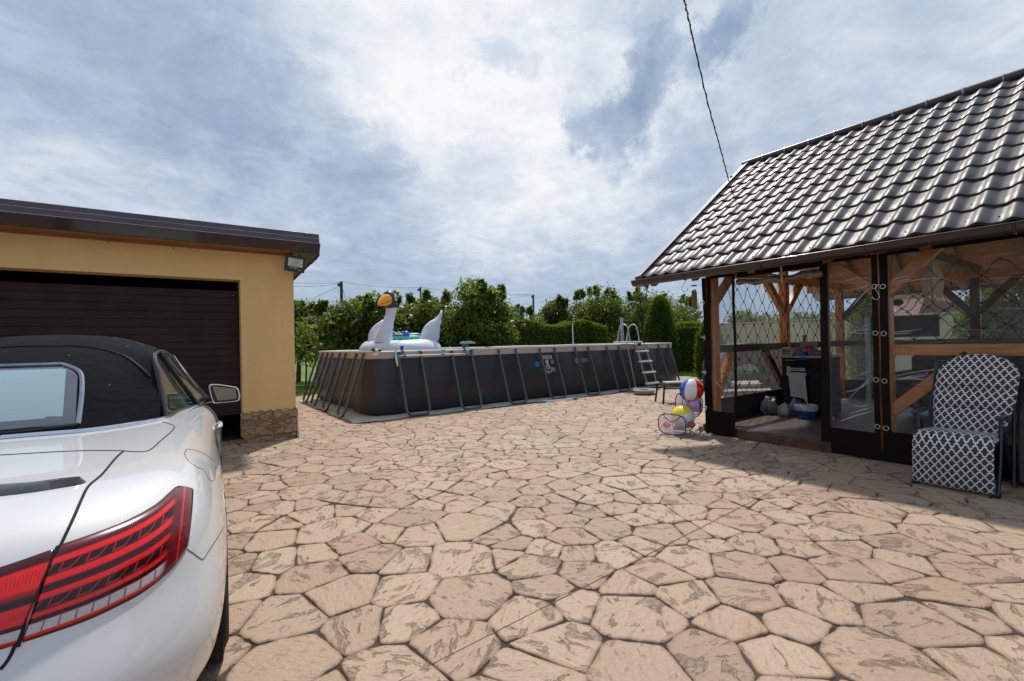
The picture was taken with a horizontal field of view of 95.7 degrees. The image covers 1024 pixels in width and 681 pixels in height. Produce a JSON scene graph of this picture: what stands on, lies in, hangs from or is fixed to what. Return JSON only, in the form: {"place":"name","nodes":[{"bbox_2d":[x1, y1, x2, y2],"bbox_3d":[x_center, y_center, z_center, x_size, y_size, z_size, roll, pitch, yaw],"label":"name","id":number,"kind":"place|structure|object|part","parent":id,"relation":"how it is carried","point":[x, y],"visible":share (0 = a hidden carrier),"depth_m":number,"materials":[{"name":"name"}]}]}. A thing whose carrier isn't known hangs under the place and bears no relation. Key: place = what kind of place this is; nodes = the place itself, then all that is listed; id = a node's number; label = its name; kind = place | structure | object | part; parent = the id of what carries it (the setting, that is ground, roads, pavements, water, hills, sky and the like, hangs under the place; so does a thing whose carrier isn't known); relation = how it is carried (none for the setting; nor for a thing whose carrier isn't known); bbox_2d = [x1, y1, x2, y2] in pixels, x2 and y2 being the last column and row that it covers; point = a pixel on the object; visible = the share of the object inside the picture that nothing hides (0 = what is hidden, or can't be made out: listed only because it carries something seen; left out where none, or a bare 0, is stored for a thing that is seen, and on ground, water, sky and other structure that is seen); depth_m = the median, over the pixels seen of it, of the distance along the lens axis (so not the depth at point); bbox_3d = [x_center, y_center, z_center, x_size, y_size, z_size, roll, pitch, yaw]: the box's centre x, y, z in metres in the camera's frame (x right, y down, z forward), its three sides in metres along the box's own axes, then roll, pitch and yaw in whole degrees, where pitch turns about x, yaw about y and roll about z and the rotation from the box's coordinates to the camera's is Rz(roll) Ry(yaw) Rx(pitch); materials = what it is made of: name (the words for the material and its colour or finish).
{"place":"outdoors","nodes":[
{"label":"outdoors","id":0,"kind":"place"},
{"bbox_2d":[295,358,316,378],"bbox_3d":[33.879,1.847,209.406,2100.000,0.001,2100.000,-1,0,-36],"label":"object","id":1,"kind":"structure","parent":0,"point":[303,371],"depth_m":28.80,"materials":[{"name":"green"}]},
{"bbox_2d":[293,281,543,313],"bbox_3d":[-4.064,-0.963,30.121,1.641,5.239,21.555,-1,0,38],"label":"power line","id":2,"kind":"object","parent":1,"relation":"on","point":[340,283],"visible":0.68,"depth_m":23.41,"materials":[{"name":"metal"}]},
{"bbox_2d":[723,307,769,322],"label":"fruit tree","id":3,"kind":"object","parent":1,"relation":"on","point":[742,314],"visible":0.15,"depth_m":23.47,"materials":[{"name":"green plant"}]},
{"bbox_2d":[757,309,803,320],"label":"fruit tree","id":4,"kind":"object","parent":1,"relation":"on","point":[775,318],"visible":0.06,"depth_m":24.92,"materials":[{"name":"green plant"}]},
{"bbox_2d":[792,309,834,319],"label":"fruit tree","id":5,"kind":"object","parent":1,"relation":"on","point":[832,313],"visible":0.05,"depth_m":23.84,"materials":[{"name":"green plant"}]},
{"bbox_2d":[893,293,959,314],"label":"house","id":6,"kind":"structure","parent":1,"relation":"on","point":[919,308],"depth_m":17.46,"materials":[{"name":"beige paint"}]},
{"bbox_2d":[0,0,1023,324],"label":"sky","id":7,"kind":"structure","parent":0,"point":[543,149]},
{"bbox_2d":[295,369,856,396],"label":"lawn","id":8,"kind":"structure","parent":0,"point":[302,382],"depth_m":18.16,"materials":[{"name":"green plant"}]},
{"bbox_2d":[295,317,322,388],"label":"young tree","id":9,"kind":"object","parent":8,"relation":"on","point":[305,336],"visible":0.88,"depth_m":15.17,"materials":[{"name":"green plant"}]},
{"bbox_2d":[294,298,323,381],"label":"fruit tree","id":10,"kind":"object","parent":8,"relation":"on","point":[301,308],"visible":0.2,"depth_m":18.65,"materials":[{"name":"green plant"}]},
{"bbox_2d":[294,315,334,367],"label":"fruit tree","id":11,"kind":"object","parent":8,"relation":"on","point":[312,323],"visible":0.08,"depth_m":17.81,"materials":[{"name":"green plant"}]},
{"bbox_2d":[308,295,384,356],"bbox_3d":[-6.277,-0.102,18.137,3.402,3.589,2.850,-1,0,-36],"label":"cherry tree","id":12,"kind":"object","parent":8,"relation":"on","point":[334,338],"visible":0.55,"depth_m":17.32,"materials":[{"name":"green plant"}]},
{"bbox_2d":[342,290,429,349],"bbox_3d":[-4.552,-0.178,18.080,3.738,3.666,3.501,-1,0,-36],"label":"cherry tree","id":13,"kind":"object","parent":8,"relation":"on","point":[370,306],"visible":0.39,"depth_m":17.30,"materials":[{"name":"green plant"}]},
{"bbox_2d":[395,288,458,347],"bbox_3d":[-3.254,-0.222,18.203,2.994,3.700,2.702,-1,0,-36],"label":"cherry tree","id":14,"kind":"object","parent":8,"relation":"on","point":[430,304],"visible":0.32,"depth_m":17.70,"materials":[{"name":"green plant"}]},
{"bbox_2d":[437,275,520,347],"bbox_3d":[-1.395,-0.453,17.682,3.498,4.074,3.223,-1,0,4],"label":"cherry tree","id":15,"kind":"object","parent":8,"relation":"on","point":[476,313],"visible":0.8,"depth_m":17.03,"materials":[{"name":"green plant"}]},
{"bbox_2d":[492,303,546,339],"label":"plum tree","id":16,"kind":"object","parent":8,"relation":"on","point":[522,311],"visible":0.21,"depth_m":19.83,"materials":[{"name":"green plant"}]},
{"bbox_2d":[532,294,579,324],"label":"fruit tree","id":17,"kind":"object","parent":8,"relation":"on","point":[553,312],"visible":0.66,"depth_m":22.41,"materials":[{"name":"green plant"}]},
{"bbox_2d":[510,318,608,345],"bbox_3d":[1.951,0.246,20.285,5.182,2.548,1.266,-1,0,-28],"label":"hedge","id":18,"kind":"object","parent":8,"relation":"on","point":[560,333],"visible":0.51,"depth_m":19.78,"materials":[{"name":"green plant"}]},
{"bbox_2d":[570,315,574,345],"bbox_3d":[1.617,-0.251,12.371,0.130,0.869,0.084,-1,0,-36],"label":"pole lamp","id":19,"kind":"object","parent":8,"relation":"on","point":[572,320],"visible":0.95,"depth_m":12.36,"materials":[{"name":"black plastic"}]},
{"bbox_2d":[566,314,580,343],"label":"thuja","id":20,"kind":"object","parent":8,"relation":"on","point":[568,318],"visible":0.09,"depth_m":20.58,"materials":[{"name":"green plant"}]},
{"bbox_2d":[581,315,595,343],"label":"thuja","id":21,"kind":"object","parent":8,"relation":"on","point":[589,338],"visible":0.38,"depth_m":20.60,"materials":[{"name":"green plant"}]},
{"bbox_2d":[565,280,636,343],"bbox_3d":[4.240,-0.721,23.535,4.520,4.428,3.810,-1,0,-36],"label":"fruit tree","id":22,"kind":"object","parent":8,"relation":"on","point":[607,311],"visible":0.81,"depth_m":22.78,"materials":[{"name":"green plant"}]},
{"bbox_2d":[607,323,640,342],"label":"fruit tree","id":23,"kind":"object","parent":8,"relation":"on","point":[615,339],"visible":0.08,"depth_m":26.04,"materials":[{"name":"green plant"}]},
{"bbox_2d":[615,291,649,340],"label":"fruit tree","id":24,"kind":"object","parent":8,"relation":"on","point":[630,296],"visible":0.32,"depth_m":23.54,"materials":[{"name":"green plant"}]},
{"bbox_2d":[628,284,651,342],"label":"fruit tree","id":25,"kind":"object","parent":8,"relation":"on","point":[639,310],"visible":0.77,"depth_m":21.45,"materials":[{"name":"green plant"}]},
{"bbox_2d":[640,295,680,370],"bbox_3d":[6.311,-0.278,19.663,1.684,3.340,1.649,-1,0,-36],"label":"thuja","id":26,"kind":"object","parent":8,"relation":"on","point":[659,325],"visible":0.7,"depth_m":19.28,"materials":[{"name":"green plant"}]},
{"bbox_2d":[636,289,702,337],"bbox_3d":[8.077,-0.733,23.846,3.666,4.289,3.780,-1,0,-36],"label":"fruit tree","id":27,"kind":"object","parent":8,"relation":"on","point":[687,301],"visible":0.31,"depth_m":23.32,"materials":[{"name":"green plant"}]},
{"bbox_2d":[675,320,700,371],"bbox_3d":[7.789,0.214,20.177,1.803,2.244,1.172,-1,0,14],"label":"hedge","id":28,"kind":"object","parent":8,"relation":"on","point":[686,336],"visible":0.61,"depth_m":19.85,"materials":[{"name":"green plant"}]},
{"bbox_2d":[679,306,702,321],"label":"fruit tree","id":29,"kind":"object","parent":8,"relation":"on","point":[691,317],"visible":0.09,"depth_m":23.88,"materials":[{"name":"green plant"}]},
{"bbox_2d":[678,312,968,373],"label":"boundary wall","id":30,"kind":"structure","parent":8,"relation":"on","point":[903,362],"depth_m":17.86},
{"bbox_2d":[196,376,1023,680],"bbox_3d":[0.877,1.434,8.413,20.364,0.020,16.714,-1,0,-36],"label":"patio","id":31,"kind":"structure","parent":0,"point":[956,542],"depth_m":3.01,"materials":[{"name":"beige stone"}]},
{"bbox_2d":[0,335,239,680],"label":"convertible car","id":32,"kind":"object","parent":31,"relation":"on","point":[113,546],"visible":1,"depth_m":1.52,"materials":[{"name":"white paint"}]},
{"bbox_3d":[-2.641,0.293,2.306,0.252,0.302,0.324,-1,0,-33],"label":"rear window","id":33,"kind":"part","parent":32,"relation":"part of","materials":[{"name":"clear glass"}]},
{"bbox_3d":[-2.536,0.287,2.375,0.541,0.336,0.358,-1,0,-33],"label":"rear window","id":34,"kind":"part","parent":32,"relation":"part of","materials":[{"name":"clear glass"}]},
{"bbox_3d":[-2.512,0.300,3.492,0.234,0.469,1.572,-1,0,-26],"label":"side window","id":35,"kind":"part","parent":32,"relation":"part of","materials":[{"name":"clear glass"}]},
{"bbox_2d":[0,198,319,446],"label":"garage","id":36,"kind":"structure","parent":31,"relation":"on","point":[206,304],"depth_m":6.53,"materials":[{"name":"yellow paint"}]},
{"bbox_2d":[0,281,239,415],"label":"door","id":37,"kind":"structure","parent":36,"relation":"in","point":[200,328],"depth_m":6.39,"materials":[{"name":"metal"}]},
{"bbox_2d":[284,252,305,272],"bbox_3d":[-3.327,-1.207,7.096,0.308,0.342,0.096,-1,0,-36],"label":"floodlight","id":38,"kind":"object","parent":36,"relation":"attached to","point":[294,264],"visible":1,"depth_m":7.06,"materials":[{"name":"black plastic"}]},
{"bbox_2d":[300,385,661,422],"bbox_3d":[0.170,1.454,13.315,10.780,0.010,4.697,-1,0,-36],"label":"ground cloth","id":39,"kind":"object","parent":31,"relation":"on","point":[352,416],"visible":0.52,"depth_m":10.01,"materials":[{"name":"grey fabric"}]},
{"bbox_2d":[613,324,658,387],"bbox_3d":[3.569,0.442,13.361,0.854,1.858,0.954,-1,0,-36],"label":"pool ladder","id":40,"kind":"object","parent":39,"relation":"on","point":[639,342],"visible":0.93,"depth_m":13.17,"materials":[{"name":"grey metal"}]},
{"bbox_2d":[302,343,679,417],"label":"above ground pool","id":41,"kind":"structure","parent":31,"relation":"on","point":[370,383],"depth_m":10.64,"materials":[{"name":"grey plastic"}]},
{"bbox_2d":[359,290,442,350],"bbox_3d":[-2.649,-0.309,11.033,2.176,1.699,2.482,-1,0,-36],"label":"inflatable swan","id":42,"kind":"object","parent":41,"relation":"on","point":[380,336],"visible":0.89,"depth_m":10.61,"materials":[{"name":"white plastic"}]},
{"bbox_2d":[392,332,419,339],"bbox_3d":[-2.828,-0.103,12.258,0.972,0.248,0.612,-1,0,-36],"label":"turtle float","id":43,"kind":"object","parent":42,"relation":"on","point":[400,336],"visible":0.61,"depth_m":12.00,"materials":[{"name":"teal plastic"}]},
{"bbox_2d":[402,331,409,336],"bbox_3d":[-2.763,-0.153,12.070,0.200,0.200,0.200,-1,0,-36],"label":"ball","id":44,"kind":"object","parent":43,"relation":"on","point":[406,333],"visible":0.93,"depth_m":11.99,"materials":[{"name":"blue plastic"}]},
{"bbox_2d":[400,346,405,356],"bbox_3d":[-2.235,0.222,9.394,0.101,0.226,0.204,-1,0,-36],"label":"pole hook","id":45,"kind":"object","parent":41,"relation":"hanging from","point":[402,350],"visible":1,"depth_m":9.33,"materials":[{"name":"blue plastic"}]},
{"bbox_2d":[371,348,473,354],"bbox_3d":[-1.786,0.194,9.622,2.308,0.157,0.070,-1,0,-36],"label":"telescopic pole","id":46,"kind":"object","parent":45,"relation":"hanging from","point":[377,351],"visible":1,"depth_m":9.44,"materials":[{"name":"silver metal"}]},
{"bbox_2d":[460,341,474,348],"bbox_3d":[-1.060,0.127,11.072,0.300,0.216,0.240,-1,0,-36],"label":"solar dispenser","id":47,"kind":"object","parent":41,"relation":"on","point":[467,342],"visible":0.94,"depth_m":10.99,"materials":[{"name":"beige plastic"}]},
{"bbox_2d":[542,397,577,402],"bbox_3d":[1.150,1.407,11.004,1.052,0.052,0.052,-1,0,-34],"label":"pole","id":48,"kind":"object","parent":31,"relation":"on","point":[544,401],"visible":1,"depth_m":10.97,"materials":[{"name":"silver plastic"}]},
{"bbox_2d":[399,456,843,680],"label":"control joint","id":49,"kind":"object","parent":31,"relation":"on","point":[600,578],"visible":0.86,"depth_m":2.67,"materials":[{"name":"concrete"}]},
{"bbox_2d":[633,388,655,393],"bbox_3d":[3.453,1.326,12.073,0.724,0.103,0.606,-1,0,-36],"label":"foot basin","id":50,"kind":"object","parent":31,"relation":"on","point":[644,390],"visible":0.97,"depth_m":11.91,"materials":[{"name":"white plastic"}]},
{"bbox_2d":[654,381,686,403],"bbox_3d":[3.619,1.145,10.319,0.761,0.466,0.461,-1,0,-6],"label":"stool","id":51,"kind":"object","parent":31,"relation":"on","point":[666,385],"visible":0.65,"depth_m":10.17,"materials":[{"name":"metal"}]},
{"bbox_2d":[658,413,692,435],"bbox_3d":[2.462,1.227,6.906,0.354,0.315,0.445,-1,0,-44],"label":"basket","id":52,"kind":"object","parent":31,"relation":"on","point":[685,430],"visible":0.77,"depth_m":6.81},
{"bbox_2d":[662,421,670,427],"bbox_3d":[2.340,1.276,7.023,0.125,0.105,0.134,-1,0,9],"label":"toy","id":53,"kind":"object","parent":52,"relation":"in","point":[666,424],"visible":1,"depth_m":6.99,"materials":[{"name":"pink plastic"}]},
{"bbox_2d":[671,405,694,427],"bbox_3d":[2.533,1.130,6.874,0.344,0.344,0.344,-1,0,-36],"label":"beach ball","id":54,"kind":"object","parent":52,"relation":"in","point":[687,412],"visible":0.89,"depth_m":6.75,"materials":[{"name":"plastic"}]},
{"bbox_2d":[675,393,702,417],"bbox_3d":[2.671,0.956,6.951,0.384,0.384,0.215,-2,0,39],"label":"basket","id":55,"kind":"object","parent":52,"relation":"on","point":[690,400],"visible":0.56,"depth_m":6.93,"materials":[{"name":"plastic"}]},
{"bbox_2d":[679,378,703,400],"bbox_3d":[2.684,0.738,6.928,0.343,0.344,0.344,-1,0,-36],"label":"beach ball","id":56,"kind":"object","parent":55,"relation":"in","point":[691,389],"visible":0.87,"depth_m":6.81,"materials":[{"name":"multicoloured plastic"}]},
{"bbox_2d":[686,400,702,411],"bbox_3d":[2.683,0.961,6.831,0.164,0.194,0.231,-1,0,-36],"label":"toy","id":57,"kind":"object","parent":55,"relation":"in","point":[692,405],"visible":0.91,"depth_m":6.77,"materials":[{"name":"purple plastic"}]},
{"bbox_2d":[687,421,695,427],"bbox_3d":[2.594,1.214,6.705,0.124,0.110,0.136,-1,0,19],"label":"toy","id":58,"kind":"object","parent":52,"relation":"in","point":[691,424],"visible":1,"depth_m":6.66,"materials":[{"name":"orange plastic"}]},
{"bbox_2d":[693,318,724,379],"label":"thuja","id":59,"kind":"object","parent":31,"relation":"on","point":[699,350],"visible":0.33,"depth_m":15.18,"materials":[{"name":"green plant"}]},
{"bbox_2d":[702,343,779,391],"bbox_3d":[6.027,0.696,11.976,1.854,1.280,1.007,-1,0,0],"label":"covered swing","id":60,"kind":"object","parent":31,"relation":"on","point":[754,359],"visible":0.28,"depth_m":11.62,"materials":[{"name":"grey fabric"}]},
{"bbox_2d":[631,68,1023,459],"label":"gazebo","id":61,"kind":"object","parent":31,"relation":"on","point":[925,175],"visible":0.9,"depth_m":6.26,"materials":[{"name":"tile"}]},
{"bbox_2d":[691,285,696,311],"bbox_3d":[2.648,-0.681,6.737,0.084,0.580,0.082,-1,0,-36],"label":"wind chime","id":62,"kind":"object","parent":61,"relation":"hanging from","point":[694,299],"visible":0.97,"depth_m":6.71,"materials":[{"name":"brown wood"}]},
{"bbox_2d":[683,0,728,179],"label":"overhead cable","id":63,"kind":"object","parent":61,"relation":"attached to","point":[686,10],"visible":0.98,"depth_m":6.65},
{"bbox_2d":[700,273,736,436],"bbox_3d":[2.966,0.188,6.666,0.152,2.350,0.514,-1,0,-24],"label":"vinyl curtain","id":64,"kind":"object","parent":61,"relation":"hanging from","point":[720,423],"visible":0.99,"depth_m":6.76,"materials":[{"name":"plastic"}]},
{"bbox_2d":[721,277,788,398],"bbox_3d":[4.011,-0.070,7.552,2.154,1.922,0.039,-1,0,-36],"label":"light net","id":65,"kind":"object","parent":61,"relation":"attached to","point":[757,336],"visible":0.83,"depth_m":7.54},
{"bbox_2d":[760,396,777,413],"bbox_3d":[4.270,1.104,7.722,0.311,0.374,0.290,-1,0,1],"label":"plastic bag","id":66,"kind":"object","parent":61,"relation":"on","point":[768,405],"visible":0.82,"depth_m":7.66,"materials":[{"name":"white plastic"}]},
{"bbox_2d":[736,261,822,284],"bbox_3d":[3.434,-0.851,6.011,0.106,0.241,1.070,-1,0,-36],"label":"rolled curtain","id":67,"kind":"object","parent":61,"relation":"attached to","point":[781,278],"visible":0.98,"depth_m":5.92,"materials":[{"name":"plastic"}]},
{"bbox_2d":[777,402,792,416],"bbox_3d":[4.410,1.146,7.502,0.244,0.315,0.209,-1,0,-36],"label":"plastic bag","id":68,"kind":"object","parent":61,"relation":"on","point":[784,409],"visible":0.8,"depth_m":7.44,"materials":[{"name":"white plastic"}]},
{"bbox_2d":[789,398,801,414],"bbox_3d":[4.594,1.077,7.511,0.201,0.296,0.258,-1,0,17],"label":"plastic bag","id":69,"kind":"object","parent":61,"relation":"on","point":[794,401],"visible":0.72,"depth_m":7.49,"materials":[{"name":"grey plastic"}]},
{"bbox_2d":[786,372,807,403],"bbox_3d":[4.635,0.780,7.533,0.056,0.523,0.300,-1,0,-36],"label":"towel","id":70,"kind":"object","parent":61,"relation":"hanging from","point":[797,382],"visible":0.99,"depth_m":7.51,"materials":[{"name":"white fabric"}]},
{"bbox_2d":[789,267,818,271],"bbox_3d":[3.952,-1.042,6.204,0.280,0.160,0.520,-1,0,-36],"label":"ceiling lamp","id":71,"kind":"object","parent":61,"relation":"attached to","point":[804,269],"visible":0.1,"depth_m":6.29,"materials":[{"name":"white plastic"}]},
{"bbox_2d":[794,403,817,418],"bbox_3d":[4.599,1.102,7.242,0.327,0.213,0.326,-1,0,-36],"label":"bucket","id":72,"kind":"object","parent":61,"relation":"on","point":[806,411],"visible":1,"depth_m":7.14,"materials":[{"name":"blue plastic"}]},
{"bbox_2d":[779,355,841,415],"bbox_3d":[4.941,0.720,7.663,0.600,0.951,0.700,-1,0,-36],"label":"cabinet","id":73,"kind":"object","parent":61,"relation":"on","point":[811,368],"visible":0.68,"depth_m":7.45,"materials":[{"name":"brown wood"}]},
{"bbox_2d":[781,348,796,355],"bbox_3d":[4.623,0.186,7.747,0.180,0.130,0.170,-1,0,-36],"label":"open box","id":74,"kind":"object","parent":73,"relation":"on","point":[788,351],"visible":1,"depth_m":7.73,"materials":[{"name":"grey paper"}]},
{"bbox_2d":[800,341,817,351],"bbox_3d":[4.929,0.124,7.698,0.160,0.220,0.200,-1,0,-36],"label":"clear container","id":75,"kind":"object","parent":73,"relation":"on","point":[812,343],"visible":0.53,"depth_m":7.64,"materials":[{"name":"plastic"}]},
{"bbox_2d":[808,350,820,355],"bbox_3d":[4.901,0.199,7.466,0.200,0.090,0.220,-2,0,43],"label":"tray","id":76,"kind":"object","parent":73,"relation":"on","point":[814,352],"visible":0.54,"depth_m":7.39,"materials":[{"name":"black plastic"}]},
{"bbox_2d":[804,345,811,348],"bbox_3d":[4.865,0.110,7.615,0.090,0.060,0.090,-1,0,-36],"label":"red box","id":77,"kind":"object","parent":76,"relation":"on","point":[807,346],"visible":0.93,"depth_m":7.58,"materials":[{"name":"red plastic"}]},
{"bbox_2d":[791,283,845,380],"bbox_3d":[5.954,-0.108,8.954,2.347,1.918,0.042,-1,0,-36],"label":"light net","id":78,"kind":"object","parent":61,"relation":"attached to","point":[819,323],"visible":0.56,"depth_m":8.91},
{"bbox_2d":[819,254,880,460],"bbox_3d":[3.895,0.160,5.390,0.041,2.350,0.609,-1,0,-36],"label":"vinyl curtain","id":79,"kind":"object","parent":61,"relation":"hanging from","point":[862,444],"visible":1,"depth_m":5.38,"materials":[{"name":"plastic"}]},
{"bbox_2d":[864,317,871,406],"bbox_3d":[5.981,0.363,7.786,0.050,1.500,0.060,-1,0,-36],"label":"white panel edge","id":80,"kind":"object","parent":61,"relation":"on","point":[868,362],"visible":1,"depth_m":7.77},
{"bbox_2d":[892,255,903,305],"bbox_3d":[4.793,-0.802,5.815,0.084,0.742,0.175,-1,0,-36],"label":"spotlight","id":81,"kind":"object","parent":61,"relation":"attached to","point":[897,302],"visible":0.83,"depth_m":5.77,"materials":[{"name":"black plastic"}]},
{"bbox_2d":[871,314,939,337],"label":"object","id":82,"kind":"object","parent":61,"relation":"on","point":[905,326],"visible":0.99,"depth_m":7.34,"materials":[{"name":"black"}]},
{"bbox_2d":[920,261,944,300],"bbox_3d":[4.730,-0.787,5.218,0.148,0.795,0.148,-1,0,-8],"label":"star lantern","id":83,"kind":"object","parent":61,"relation":"hanging from","point":[929,280],"visible":0.8,"depth_m":5.18,"materials":[{"name":"grey paper"}]},
{"bbox_2d":[846,275,1023,341],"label":"light net","id":84,"kind":"object","parent":61,"relation":"attached to","point":[969,316],"visible":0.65,"depth_m":8.14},
{"bbox_2d":[878,233,1023,480],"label":"vinyl curtain","id":85,"kind":"object","parent":61,"relation":"hanging from","point":[897,447],"visible":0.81,"depth_m":5.07,"materials":[{"name":"plastic"}]},
{"bbox_2d":[895,355,1023,415],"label":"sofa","id":86,"kind":"object","parent":61,"relation":"on","point":[922,364],"visible":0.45,"depth_m":7.29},
{"bbox_2d":[906,257,1023,343],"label":"light net","id":87,"kind":"object","parent":61,"relation":"attached to","point":[960,293],"visible":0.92,"depth_m":4.80,"materials":[{"name":"black plastic"}]},
{"bbox_2d":[845,297,896,379],"bbox_3d":[9.877,0.013,12.847,1.192,2.527,1.185,-1,0,-36],"label":"thuja","id":88,"kind":"object","parent":31,"relation":"on","point":[856,354],"visible":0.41,"depth_m":12.74,"materials":[{"name":"green plant"}]},
{"bbox_2d":[910,354,1019,498],"bbox_3d":[4.161,0.730,4.275,0.733,1.201,0.676,-1,0,-36],"label":"folding armchair","id":89,"kind":"object","parent":31,"relation":"on","point":[973,398],"visible":1,"depth_m":4.20,"materials":[{"name":"fabric"}]},
{"bbox_2d":[949,285,1023,338],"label":"thuja","id":90,"kind":"object","parent":31,"relation":"on","point":[1008,312],"visible":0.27,"depth_m":10.18,"materials":[{"name":"green plant"}]},
{"bbox_2d":[1011,379,1023,487],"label":"folding armchair","id":91,"kind":"object","parent":31,"relation":"on","point":[1019,404],"visible":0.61,"depth_m":4.19,"materials":[{"name":"black plastic"}]},
{"bbox_2d":[620,318,623,340],"bbox_3d":[4.609,-0.418,19.430,0.170,1.072,0.030,-1,0,-36],"label":"white post","id":92,"kind":"object","parent":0,"point":[621,330],"visible":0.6,"depth_m":19.40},
{"bbox_2d":[797,352,807,355],"bbox_3d":[4.769,0.219,7.581,0.160,0.055,0.130,-1,0,-36],"label":"plastic tub","id":93,"kind":"object","parent":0,"point":[802,353],"visible":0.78,"depth_m":7.52,"materials":[{"name":"blue plastic"}]},
{"bbox_2d":[928,368,938,426],"bbox_3d":[5.179,0.752,5.386,0.460,0.870,0.440,-1,0,-36],"label":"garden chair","id":94,"kind":"object","parent":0,"point":[930,371],"visible":0.13,"depth_m":5.41,"materials":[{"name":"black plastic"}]},
{"bbox_2d":[904,373,1023,432],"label":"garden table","id":95,"kind":"object","parent":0,"point":[916,378],"visible":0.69,"depth_m":5.92,"materials":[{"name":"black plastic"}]},
{"bbox_2d":[1012,362,1023,375],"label":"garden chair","id":96,"kind":"object","parent":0,"point":[1020,366],"depth_m":6.07,"materials":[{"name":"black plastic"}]},
{"bbox_3d":[-1.067,0.205,10.237,0.109,0.236,0.204,-1,0,-36],"label":"pole hook","id":97,"kind":"object","parent":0,"visible":0},
{"bbox_2d":[394,346,465,365],"bbox_3d":[-1.661,0.305,9.710,1.673,0.405,0.044,-1,0,-36],"label":"telescopic pole","id":98,"kind":"object","parent":97,"relation":"hanging from","point":[397,356],"visible":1,"depth_m":9.47,"materials":[{"name":"silver metal"}]}
]}

